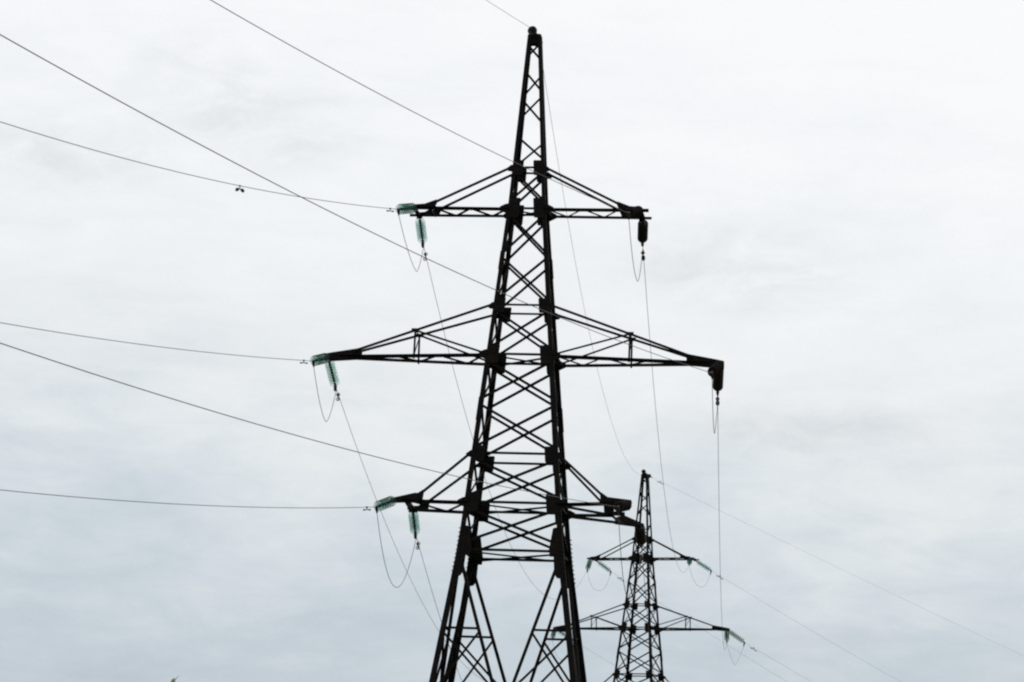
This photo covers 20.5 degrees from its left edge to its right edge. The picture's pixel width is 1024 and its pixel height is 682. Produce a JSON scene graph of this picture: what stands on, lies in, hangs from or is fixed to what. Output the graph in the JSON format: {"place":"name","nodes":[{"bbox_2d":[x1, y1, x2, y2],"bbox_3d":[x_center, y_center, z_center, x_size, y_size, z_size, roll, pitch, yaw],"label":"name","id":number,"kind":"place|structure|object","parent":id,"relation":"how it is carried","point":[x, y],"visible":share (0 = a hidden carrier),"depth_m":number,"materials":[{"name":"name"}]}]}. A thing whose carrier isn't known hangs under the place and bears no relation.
{"place":"outdoors","nodes":[
{"label":"outdoors","id":0,"kind":"place"},
{"bbox_2d":[0,0,1023,681],"label":"sky","id":1,"kind":"structure","parent":0,"point":[832,191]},
{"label":"disc insulator","id":2,"kind":"object","parent":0,"visible":0},
{"bbox_2d":[544,75,640,474],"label":"ground wire","id":3,"kind":"object","parent":2,"relation":"attached to","point":[572,246],"visible":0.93,"depth_m":92.83,"materials":[{"name":"metal"}]},
{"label":"disc insulator","id":4,"kind":"object","parent":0,"visible":0},
{"bbox_2d":[666,484,1018,653],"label":"ground wire","id":5,"kind":"object","parent":4,"relation":"attached to","point":[829,563],"visible":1,"depth_m":177.32,"materials":[{"name":"metal"}]},
{"bbox_3d":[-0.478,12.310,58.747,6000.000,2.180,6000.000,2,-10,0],"label":"ground","id":6,"kind":"structure","parent":0,"visible":0},
{"bbox_2d":[324,33,723,681],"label":"lattice tower","id":7,"kind":"structure","parent":6,"relation":"on","point":[474,505],"depth_m":75.36,"materials":[{"name":"metal"}]},
{"bbox_2d":[310,353,329,366],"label":"insulator string","id":8,"kind":"object","parent":7,"relation":"attached to","point":[314,360],"visible":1,"depth_m":74.98,"materials":[{"name":"teal glass"}]},
{"bbox_2d":[0,322,309,360],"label":"conductor wire","id":9,"kind":"object","parent":8,"relation":"attached to","point":[148,345],"visible":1,"depth_m":65.33,"materials":[{"name":"metal"}]},
{"bbox_2d":[314,370,335,421],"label":"jumper wire","id":10,"kind":"object","parent":8,"relation":"hanging from","point":[319,400],"visible":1,"depth_m":75.47,"materials":[{"name":"metal"}]},
{"bbox_2d":[327,361,339,391],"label":"insulator string","id":11,"kind":"object","parent":7,"relation":"attached to","point":[333,378],"visible":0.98,"depth_m":76.81,"materials":[{"name":"teal glass"}]},
{"bbox_2d":[337,391,549,680],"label":"conductor wire","id":12,"kind":"object","parent":11,"relation":"attached to","point":[389,532],"visible":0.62,"depth_m":89.02,"materials":[{"name":"metal"}]},
{"bbox_2d":[374,496,395,512],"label":"insulator string","id":13,"kind":"object","parent":7,"relation":"attached to","point":[387,502],"visible":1,"depth_m":73.01,"materials":[{"name":"teal glass"}]},
{"bbox_2d":[2,490,365,507],"bbox_3d":[-17.404,-1.698,33.977,0.017,3.045,82.752,-1,-11,20],"label":"conductor wire","id":14,"kind":"object","parent":13,"relation":"attached to","point":[172,503],"visible":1,"depth_m":61.32,"materials":[{"name":"metal"}]},
{"bbox_2d":[377,515,415,587],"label":"jumper wire","id":15,"kind":"object","parent":13,"relation":"hanging from","point":[383,555],"visible":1,"depth_m":73.65,"materials":[{"name":"metal"}]},
{"bbox_2d":[397,203,416,215],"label":"insulator string","id":16,"kind":"object","parent":7,"relation":"attached to","point":[406,208],"visible":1,"depth_m":75.08,"materials":[{"name":"teal glass"}]},
{"bbox_2d":[0,121,392,208],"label":"conductor wire","id":17,"kind":"object","parent":16,"relation":"attached to","point":[185,173],"visible":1,"depth_m":62.43,"materials":[{"name":"metal"}]},
{"bbox_2d":[235,185,243,192],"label":"vibration damper","id":18,"kind":"object","parent":17,"relation":"hanging from","point":[241,190],"visible":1,"depth_m":65.32,"materials":[{"name":"black metal"}]},
{"bbox_2d":[399,217,423,271],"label":"jumper wire","id":19,"kind":"object","parent":16,"relation":"hanging from","point":[407,248],"visible":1,"depth_m":76.12,"materials":[{"name":"metal"}]},
{"bbox_2d":[408,512,419,538],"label":"insulator string","id":20,"kind":"object","parent":7,"relation":"attached to","point":[414,527],"visible":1,"depth_m":76.46,"materials":[{"name":"teal glass"}]},
{"bbox_2d":[417,540,461,680],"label":"conductor wire","id":21,"kind":"object","parent":20,"relation":"attached to","point":[434,599],"visible":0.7,"depth_m":81.50,"materials":[{"name":"metal"}]},
{"bbox_2d":[416,217,427,247],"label":"insulator string","id":22,"kind":"object","parent":7,"relation":"attached to","point":[421,233],"visible":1,"depth_m":77.72,"materials":[{"name":"teal glass"}]},
{"bbox_2d":[424,248,586,598],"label":"conductor wire","id":23,"kind":"object","parent":22,"relation":"attached to","point":[466,417],"visible":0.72,"depth_m":89.56,"materials":[{"name":"metal"}]},
{"bbox_2d":[528,26,536,34],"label":"disc insulator","id":24,"kind":"object","parent":7,"relation":"attached to","point":[532,30],"visible":1,"depth_m":76.57,"materials":[{"name":"brown ceramic"}]},
{"bbox_2d":[614,500,631,513],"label":"insulator string","id":25,"kind":"object","parent":7,"relation":"attached to","point":[623,505],"visible":1,"depth_m":71.28,"materials":[{"name":"brown ceramic"}]},
{"bbox_2d":[0,343,616,506],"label":"conductor wire","id":26,"kind":"object","parent":25,"relation":"attached to","point":[283,431],"visible":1,"depth_m":51.55,"materials":[{"name":"metal"}]},
{"bbox_2d":[618,514,641,600],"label":"jumper wire","id":27,"kind":"object","parent":25,"relation":"hanging from","point":[621,564],"visible":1,"depth_m":72.98,"materials":[{"name":"metal"}]},
{"bbox_2d":[625,206,643,218],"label":"insulator string","id":28,"kind":"object","parent":7,"relation":"attached to","point":[635,211],"visible":1,"depth_m":74.07,"materials":[{"name":"brown ceramic"}]},
{"bbox_2d":[211,0,627,212],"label":"conductor wire","id":29,"kind":"object","parent":28,"relation":"attached to","point":[403,106],"visible":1,"depth_m":58.97,"materials":[{"name":"metal"}]},
{"bbox_2d":[629,222,642,281],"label":"jumper wire","id":30,"kind":"object","parent":28,"relation":"hanging from","point":[632,256],"visible":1,"depth_m":75.30,"materials":[{"name":"metal"}]},
{"bbox_2d":[635,524,645,547],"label":"insulator string","id":31,"kind":"object","parent":7,"relation":"attached to","point":[640,533],"visible":1,"depth_m":77.42,"materials":[{"name":"brown ceramic"}]},
{"bbox_2d":[642,554,654,681],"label":"conductor wire","id":32,"kind":"object","parent":31,"relation":"attached to","point":[647,615],"visible":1,"depth_m":86.15,"materials":[{"name":"metal"}]},
{"bbox_2d":[637,219,647,246],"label":"insulator string","id":33,"kind":"object","parent":7,"relation":"attached to","point":[642,235],"visible":1,"depth_m":76.81,"materials":[{"name":"brown ceramic"}]},
{"bbox_2d":[644,265,688,571],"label":"conductor wire","id":34,"kind":"object","parent":33,"relation":"attached to","point":[656,415],"visible":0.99,"depth_m":92.66,"materials":[{"name":"metal"}]},
{"bbox_2d":[707,361,723,378],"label":"insulator string","id":35,"kind":"object","parent":7,"relation":"attached to","point":[716,368],"visible":1,"depth_m":73.47,"materials":[{"name":"brown ceramic"}]},
{"bbox_2d":[0,34,710,372],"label":"conductor wire","id":36,"kind":"object","parent":35,"relation":"attached to","point":[310,201],"visible":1,"depth_m":48.56,"materials":[{"name":"metal"}]},
{"bbox_2d":[713,369,723,394],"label":"insulator string","id":37,"kind":"object","parent":7,"relation":"attached to","point":[718,379],"visible":0.66,"depth_m":75.51,"materials":[{"name":"brown ceramic"}]},
{"bbox_2d":[712,380,717,433],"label":"jumper wire","id":38,"kind":"object","parent":37,"relation":"hanging from","point":[712,407],"visible":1,"depth_m":74.03,"materials":[{"name":"metal"}]},
{"bbox_2d":[717,395,726,649],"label":"conductor wire","id":39,"kind":"object","parent":37,"relation":"attached to","point":[719,530],"visible":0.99,"depth_m":92.27,"materials":[{"name":"metal"}]},
{"bbox_2d":[553,473,729,681],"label":"lattice tower","id":40,"kind":"structure","parent":6,"relation":"on","point":[649,560],"depth_m":162.86,"materials":[{"name":"metal"}]},
{"bbox_2d":[585,559,591,571],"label":"insulator string","id":41,"kind":"object","parent":40,"relation":"attached to","point":[587,565],"visible":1,"depth_m":163.00,"materials":[{"name":"teal glass"}]},
{"bbox_2d":[696,561,711,574],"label":"insulator string","id":42,"kind":"object","parent":40,"relation":"attached to","point":[704,566],"visible":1,"depth_m":163.12,"materials":[{"name":"teal glass"}]},
{"bbox_2d":[712,571,898,680],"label":"conductor wire","id":43,"kind":"object","parent":42,"relation":"attached to","point":[799,623],"visible":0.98,"depth_m":169.58,"materials":[{"name":"metal"}]},
{"bbox_2d":[724,630,728,642],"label":"insulator string","id":44,"kind":"object","parent":40,"relation":"attached to","point":[726,633],"visible":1,"depth_m":159.72,"materials":[{"name":"teal glass"}]},
{"bbox_2d":[729,630,744,646],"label":"insulator string","id":45,"kind":"object","parent":40,"relation":"attached to","point":[735,635],"visible":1,"depth_m":161.03,"materials":[{"name":"teal glass"}]}
]}

